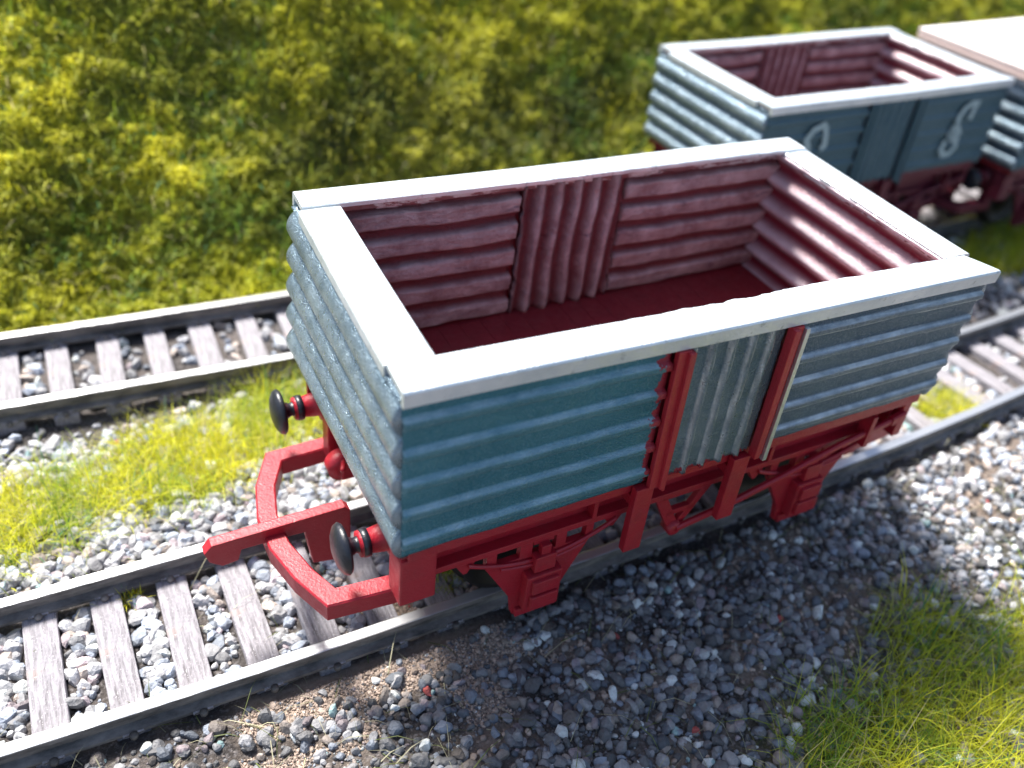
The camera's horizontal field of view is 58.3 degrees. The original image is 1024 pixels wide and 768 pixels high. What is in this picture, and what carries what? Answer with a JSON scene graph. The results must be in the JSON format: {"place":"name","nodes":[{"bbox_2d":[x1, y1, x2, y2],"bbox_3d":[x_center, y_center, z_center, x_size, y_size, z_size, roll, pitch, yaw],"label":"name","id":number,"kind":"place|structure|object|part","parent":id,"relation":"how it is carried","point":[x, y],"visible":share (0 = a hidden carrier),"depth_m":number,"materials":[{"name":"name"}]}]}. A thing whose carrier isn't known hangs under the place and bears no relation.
{"place":"outdoors","nodes":[
{"label":"outdoors","id":0,"kind":"place"},
{"bbox_2d":[0,0,1016,332],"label":"embankment","id":1,"kind":"structure","parent":0,"point":[218,84],"depth_m":15.59,"materials":[{"name":"plant"}]},
{"bbox_2d":[0,0,1023,339],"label":"bank foliage","id":2,"kind":"object","parent":1,"relation":"on","point":[348,108],"visible":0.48,"depth_m":15.61,"materials":[{"name":"green plant"}]},
{"bbox_2d":[0,189,1023,767],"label":"ground","id":3,"kind":"structure","parent":0,"point":[112,751],"depth_m":10.58,"materials":[{"name":"grey gravel"}]},
{"bbox_2d":[116,585,154,610],"bbox_3d":[-4.232,2.366,10.274,0.488,0.384,0.540,-13,41,-24],"label":"grass tuft","id":4,"kind":"object","parent":3,"relation":"on","point":[131,596],"visible":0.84,"depth_m":10.23,"materials":[{"name":"green plant"}]},
{"bbox_2d":[226,602,564,767],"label":"sandy grit","id":5,"kind":"object","parent":3,"relation":"on","point":[301,711],"visible":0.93,"depth_m":9.68,"materials":[{"name":"stone"}]},
{"bbox_2d":[388,568,469,601],"bbox_3d":[-0.912,2.255,10.866,1.189,0.753,1.266,-13,41,-24],"label":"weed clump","id":6,"kind":"object","parent":3,"relation":"on","point":[448,572],"visible":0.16,"depth_m":10.71,"materials":[{"name":"green plant"}]},
{"bbox_2d":[0,185,1012,435],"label":"railway track","id":7,"kind":"structure","parent":3,"relation":"on","point":[66,401],"depth_m":13.50,"materials":[{"name":"wood"}]},
{"bbox_2d":[639,27,1015,220],"bbox_3d":[5.721,-4.415,17.450,8.253,3.398,3.119,-14,42,-25],"label":"goods wagon","id":8,"kind":"object","parent":7,"relation":"on","point":[897,119],"visible":0.83,"depth_m":16.47,"materials":[{"name":"teal paint"}]},
{"bbox_3d":[6.474,-4.231,15.975,0.997,1.512,0.094,-14,42,-25],"label":"door panel","id":9,"kind":"part","parent":8,"relation":"part of","materials":[{"name":"teal paint"}]},
{"bbox_2d":[912,40,1023,225],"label":"goods wagon","id":10,"kind":"object","parent":7,"relation":"on","point":[995,174],"visible":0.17,"depth_m":17.88,"materials":[{"name":"teal paint"}]},
{"bbox_2d":[917,18,1023,79],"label":"cover board","id":11,"kind":"object","parent":10,"relation":"on","point":[998,45],"visible":1,"depth_m":17.99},
{"bbox_2d":[0,365,1023,767],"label":"ballast stones","id":12,"kind":"object","parent":3,"relation":"on","point":[150,633],"visible":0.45,"depth_m":10.56,"materials":[{"name":"grey gravel"}]},
{"bbox_2d":[0,307,1023,767],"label":"railway track","id":13,"kind":"structure","parent":3,"relation":"on","point":[56,737],"depth_m":10.02,"materials":[{"name":"wood"}]},
{"bbox_2d":[202,137,1000,619],"bbox_3d":[1.240,-0.063,10.638,9.598,3.870,3.675,-13,41,-24],"label":"goods wagon","id":14,"kind":"object","parent":13,"relation":"on","point":[512,377],"visible":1,"depth_m":9.46,"materials":[{"name":"teal paint"}]},
{"bbox_3d":[2.029,0.170,8.916,1.222,1.722,0.195,-13,41,-24],"label":"door panel","id":15,"kind":"part","parent":14,"relation":"part of","materials":[{"name":"silver metal"}]},
{"bbox_2d":[0,212,1023,767],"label":"grass","id":16,"kind":"structure","parent":3,"relation":"on","point":[258,424],"depth_m":11.03,"materials":[{"name":"green plant"}]},
{"bbox_2d":[0,188,1023,462],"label":"distant ballast","id":17,"kind":"structure","parent":3,"relation":"on","point":[84,372],"depth_m":13.74,"materials":[{"name":"gravel"}]},
{"bbox_2d":[0,423,1023,767],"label":"dry straw","id":18,"kind":"object","parent":3,"relation":"on","point":[576,635],"visible":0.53,"depth_m":10.33,"materials":[{"name":"plant"}]},
{"bbox_2d":[911,377,989,437],"bbox_3d":[6.844,0.392,14.487,1.453,0.836,1.486,6,37,-1],"label":"grass tuft","id":19,"kind":"object","parent":3,"relation":"on","point":[948,397],"visible":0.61,"depth_m":14.43,"materials":[{"name":"green plant"}]},
{"bbox_2d":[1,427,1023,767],"bbox_3d":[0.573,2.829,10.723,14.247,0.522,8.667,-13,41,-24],"label":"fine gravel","id":20,"kind":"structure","parent":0,"point":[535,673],"depth_m":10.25,"materials":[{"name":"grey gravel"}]}
]}

